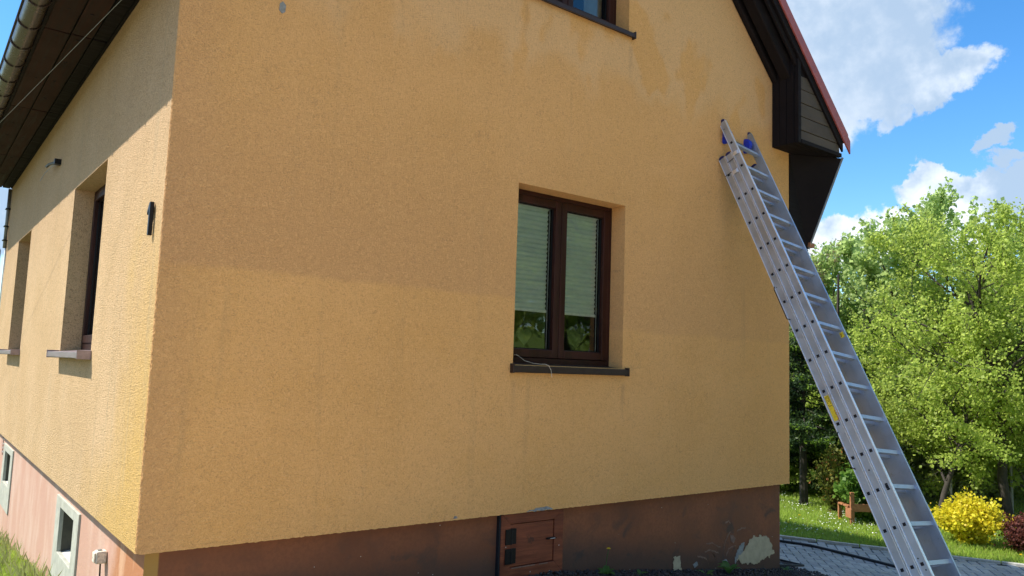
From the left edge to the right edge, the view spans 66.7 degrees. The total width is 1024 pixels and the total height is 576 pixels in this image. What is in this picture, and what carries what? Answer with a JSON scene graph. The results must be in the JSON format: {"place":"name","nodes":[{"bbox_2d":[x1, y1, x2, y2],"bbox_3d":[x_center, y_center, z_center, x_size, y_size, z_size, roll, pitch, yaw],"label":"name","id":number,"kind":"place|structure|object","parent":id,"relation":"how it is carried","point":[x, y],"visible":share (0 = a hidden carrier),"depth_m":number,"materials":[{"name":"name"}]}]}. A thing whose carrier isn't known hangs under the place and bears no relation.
{"place":"outdoors","nodes":[
{"label":"outdoors","id":0,"kind":"place"},
{"bbox_2d":[0,540,45,575],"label":"side grass","id":1,"kind":"structure","parent":0,"point":[13,554],"depth_m":6.99,"materials":[{"name":"green plant"}]},
{"bbox_2d":[0,0,1023,305],"label":"sky","id":2,"kind":"structure","parent":0,"point":[923,92],"materials":[{"name":"blue"}]},
{"bbox_2d":[61,489,1023,575],"bbox_3d":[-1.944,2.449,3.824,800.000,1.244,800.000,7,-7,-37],"label":"ground","id":3,"kind":"structure","parent":0,"point":[870,524],"depth_m":11.00,"materials":[{"name":"plant"}]},
{"bbox_2d":[0,525,61,575],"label":"tall grass","id":4,"kind":"structure","parent":3,"relation":"on","point":[31,569],"depth_m":6.47,"materials":[{"name":"green plant"}]},
{"bbox_2d":[0,0,849,575],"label":"house","id":5,"kind":"structure","parent":3,"relation":"on","point":[280,278],"depth_m":5.39,"materials":[{"name":"ochre plaster render"},{"name":"black brown timber"},{"name":"red metal"}]},
{"bbox_2d":[0,443,13,514],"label":"basement window","id":6,"kind":"structure","parent":5,"relation":"in","point":[8,453],"depth_m":9.04,"materials":[{"name":"white plastic"}]},
{"bbox_2d":[0,349,19,354],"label":"window","id":7,"kind":"structure","parent":5,"relation":"in","point":[2,351],"depth_m":8.61,"materials":[{"name":"wood"}]},
{"bbox_2d":[50,494,80,575],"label":"basement window","id":8,"kind":"structure","parent":5,"relation":"in","point":[67,519],"depth_m":5.94,"materials":[{"name":"white plastic"}]},
{"bbox_2d":[46,184,105,359],"bbox_3d":[-3.199,-0.159,6.024,0.410,1.413,1.414,7,-7,-37],"label":"window","id":9,"kind":"structure","parent":5,"relation":"in","point":[85,352],"depth_m":6.48,"materials":[{"name":"brown wood"}]},
{"bbox_2d":[43,2,119,78],"bbox_3d":[-5.429,-1.244,7.646,9.979,0.643,0.004,-4,-8,44],"label":"cord","id":10,"kind":"object","parent":5,"relation":"attached to","point":[81,40],"visible":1,"depth_m":5.14,"materials":[{"name":"metal"}]},
{"bbox_2d":[516,311,531,346],"bbox_3d":[0.104,-0.101,5.921,0.144,1.094,0.012,7,-7,-37],"label":"heart ornament","id":11,"kind":"object","parent":5,"relation":"hanging from","point":[523,336],"visible":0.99,"depth_m":5.86,"materials":[{"name":"green fabric"}]},
{"bbox_2d":[499,508,563,575],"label":"hatch door","id":12,"kind":"structure","parent":5,"relation":"in","point":[531,543],"depth_m":5.54,"materials":[{"name":"red wood"}]},
{"bbox_2d":[510,189,629,375],"bbox_3d":[0.408,-0.027,5.973,1.168,1.370,0.276,7,-7,-37],"label":"window","id":13,"kind":"structure","parent":5,"relation":"in","point":[572,223],"depth_m":6.03,"materials":[{"name":"brown wood"}]},
{"bbox_2d":[566,326,584,349],"bbox_3d":[0.521,-0.048,6.243,0.195,1.104,0.012,7,-7,-37],"label":"heart ornament","id":14,"kind":"object","parent":5,"relation":"hanging from","point":[575,337],"visible":0.88,"depth_m":6.19,"materials":[{"name":"green fabric"}]},
{"bbox_2d":[541,0,636,39],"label":"window","id":15,"kind":"structure","parent":5,"relation":"in","point":[592,9],"depth_m":6.44,"materials":[{"name":"brown wood"}]},
{"bbox_2d":[780,462,820,492],"bbox_3d":[4.879,3.399,14.176,1.256,0.682,1.441,3,-6,-13],"label":"shrub","id":16,"kind":"object","parent":3,"relation":"on","point":[785,487],"visible":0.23,"depth_m":13.88,"materials":[{"name":"green plant"}]},
{"bbox_2d":[788,373,825,493],"bbox_3d":[4.754,2.539,14.684,2.134,2.601,2.323,1,-6,11],"label":"spruce tree","id":17,"kind":"object","parent":3,"relation":"on","point":[811,485],"visible":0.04,"depth_m":13.80,"materials":[{"name":"green plant"}]},
{"bbox_2d":[789,236,842,487],"bbox_3d":[5.593,1.501,16.116,2.006,5.000,3.217,2,-6,-1],"label":"rowan tree","id":18,"kind":"object","parent":3,"relation":"on","point":[821,274],"visible":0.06,"depth_m":15.37,"materials":[{"name":"green plant"}]},
{"bbox_2d":[789,324,847,505],"bbox_3d":[4.913,2.067,12.993,2.243,3.201,2.228,7,-7,-37],"label":"spruce tree","id":19,"kind":"object","parent":3,"relation":"on","point":[806,434],"visible":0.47,"depth_m":12.84,"materials":[{"name":"green plant"}]},
{"bbox_2d":[806,442,847,513],"bbox_3d":[5.030,2.978,12.261,0.708,1.116,0.738,7,-7,-37],"label":"rose shrub","id":20,"kind":"object","parent":3,"relation":"on","point":[830,471],"visible":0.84,"depth_m":12.20,"materials":[{"name":"green plant"}]},
{"bbox_2d":[789,236,881,402],"bbox_3d":[6.239,1.455,16.005,2.490,5.156,3.553,1,-6,11],"label":"maple tree","id":21,"kind":"object","parent":3,"relation":"on","point":[834,271],"visible":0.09,"depth_m":15.49,"materials":[{"name":"green plant"}]},
{"bbox_2d":[832,462,874,522],"bbox_3d":[5.148,2.969,11.532,0.877,1.025,0.978,7,-7,-37],"label":"currant shrub","id":22,"kind":"object","parent":3,"relation":"on","point":[847,485],"visible":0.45,"depth_m":11.42,"materials":[{"name":"green plant"}]},
{"bbox_2d":[790,360,916,469],"bbox_3d":[6.231,2.520,14.267,2.507,2.647,2.913,7,-7,-37],"label":"sapling","id":23,"kind":"object","parent":3,"relation":"on","point":[896,434],"visible":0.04,"depth_m":14.04,"materials":[{"name":"green plant"}]},
{"bbox_2d":[793,236,913,376],"bbox_3d":[7.219,1.400,17.856,4.593,5.666,3.849,2,-6,2],"label":"maple tree","id":24,"kind":"object","parent":3,"relation":"on","point":[845,277],"visible":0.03,"depth_m":17.15,"materials":[{"name":"green plant"}]},
{"bbox_2d":[837,492,870,524],"bbox_3d":[5.368,3.240,11.400,1.042,0.510,0.490,2,-6,-1],"label":"wooden bench","id":25,"kind":"object","parent":3,"relation":"on","point":[851,511],"visible":0.4,"depth_m":11.21,"materials":[{"name":"orange wood"}]},
{"bbox_2d":[794,363,915,471],"bbox_3d":[6.171,2.459,13.934,1.866,2.701,1.722,-3,-8,40],"label":"spruce tree","id":26,"kind":"object","parent":3,"relation":"on","point":[827,422],"visible":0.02,"depth_m":14.01,"materials":[{"name":"green plant"}]},
{"bbox_2d":[780,490,1015,539],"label":"daisies","id":27,"kind":"object","parent":3,"relation":"on","point":[844,519],"visible":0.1,"depth_m":10.94,"materials":[{"name":"white plant"}]},
{"bbox_2d":[817,176,1023,388],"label":"maple tree","id":28,"kind":"object","parent":3,"relation":"on","point":[869,270],"visible":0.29,"depth_m":14.27,"materials":[{"name":"green plant"}]},
{"bbox_2d":[847,197,1023,519],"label":"fruit tree","id":29,"kind":"object","parent":3,"relation":"on","point":[1003,265],"visible":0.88,"depth_m":11.61,"materials":[{"name":"green plant"}]},
{"bbox_2d":[857,268,1023,500],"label":"pear tree","id":30,"kind":"object","parent":3,"relation":"on","point":[930,350],"visible":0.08,"depth_m":12.88,"materials":[{"name":"green plant"}]},
{"bbox_2d":[859,317,1023,501],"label":"sapling","id":31,"kind":"object","parent":3,"relation":"on","point":[934,486],"visible":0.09,"depth_m":13.06,"materials":[{"name":"green plant"}]},
{"bbox_2d":[872,297,1023,521],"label":"fruit tree","id":32,"kind":"object","parent":3,"relation":"on","point":[956,457],"visible":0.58,"depth_m":11.68,"materials":[{"name":"green plant"}]},
{"bbox_2d":[898,439,1023,512],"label":"wire fence","id":33,"kind":"object","parent":3,"relation":"on","point":[1011,488],"visible":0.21,"depth_m":12.74,"materials":[{"name":"green metal"}]},
{"bbox_2d":[909,349,1023,498],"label":"sapling","id":34,"kind":"object","parent":3,"relation":"on","point":[981,473],"visible":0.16,"depth_m":12.26,"materials":[{"name":"green plant"}]},
{"bbox_2d":[928,486,1013,545],"bbox_3d":[5.996,2.975,10.147,1.024,0.752,0.941,2,-6,1],"label":"golden shrub","id":35,"kind":"object","parent":3,"relation":"on","point":[974,521],"visible":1,"depth_m":10.00,"materials":[{"name":"yellow plant"}]},
{"bbox_2d":[920,235,1023,416],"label":"fruit tree","id":36,"kind":"object","parent":3,"relation":"on","point":[936,291],"visible":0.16,"depth_m":12.89,"materials":[{"name":"green plant"}]},
{"bbox_2d":[945,235,1023,365],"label":"maple tree","id":37,"kind":"object","parent":3,"relation":"on","point":[1016,285],"depth_m":16.10,"materials":[{"name":"green plant"}]},
{"bbox_2d":[994,511,1023,551],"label":"barberry shrub","id":38,"kind":"object","parent":3,"relation":"on","point":[1014,535],"visible":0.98,"depth_m":9.71,"materials":[{"name":"red plant"}]},
{"bbox_2d":[682,535,1023,575],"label":"patio","id":39,"kind":"structure","parent":0,"point":[825,562],"depth_m":8.84,"materials":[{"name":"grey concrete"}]},
{"bbox_2d":[524,565,830,575],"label":"gravel","id":40,"kind":"structure","parent":39,"relation":"on","point":[755,572],"depth_m":6.47,"materials":[{"name":"grey gravel"}]},
{"bbox_2d":[598,547,614,574],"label":"dandelion","id":41,"kind":"object","parent":40,"relation":"on","point":[606,570],"visible":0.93,"depth_m":5.86,"materials":[{"name":"green plant"}]},
{"bbox_2d":[696,570,714,574],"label":"weed","id":42,"kind":"object","parent":40,"relation":"on","point":[708,572],"visible":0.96,"depth_m":6.48,"materials":[{"name":"green plant"}]},
{"bbox_2d":[718,561,739,573],"bbox_3d":[1.859,2.406,6.674,0.203,0.089,0.202,-3,-7,38],"label":"weed","id":43,"kind":"object","parent":40,"relation":"on","point":[727,566],"visible":1,"depth_m":6.69,"materials":[{"name":"green plant"}]},
{"bbox_2d":[780,559,803,566],"bbox_3d":[2.650,2.749,7.820,0.440,0.073,0.365,7,-7,-37],"label":"drain grate","id":44,"kind":"object","parent":39,"relation":"on","point":[787,563],"visible":0.32,"depth_m":7.78,"materials":[{"name":"grey metal"}]},
{"bbox_2d":[780,540,895,567],"bbox_3d":[4.010,2.945,8.028,1.398,0.170,4.172,7,-7,-37],"label":"hose","id":45,"kind":"object","parent":39,"relation":"on","point":[841,552],"visible":0.5,"depth_m":9.22,"materials":[{"name":"black rubber"}]},
{"bbox_2d":[719,119,960,575],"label":"ladder","id":46,"kind":"object","parent":39,"relation":"on","point":[913,538],"visible":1,"depth_m":6.02,"materials":[{"name":"metal"}]},
{"bbox_2d":[780,480,1023,563],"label":"lawn","id":47,"kind":"structure","parent":0,"point":[859,538],"depth_m":10.69,"materials":[{"name":"green plant"}]},
{"bbox_2d":[789,274,1023,503],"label":"woodland","id":48,"kind":"object","parent":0,"point":[959,474],"depth_m":13.99,"materials":[{"name":"green plant"}]}
]}

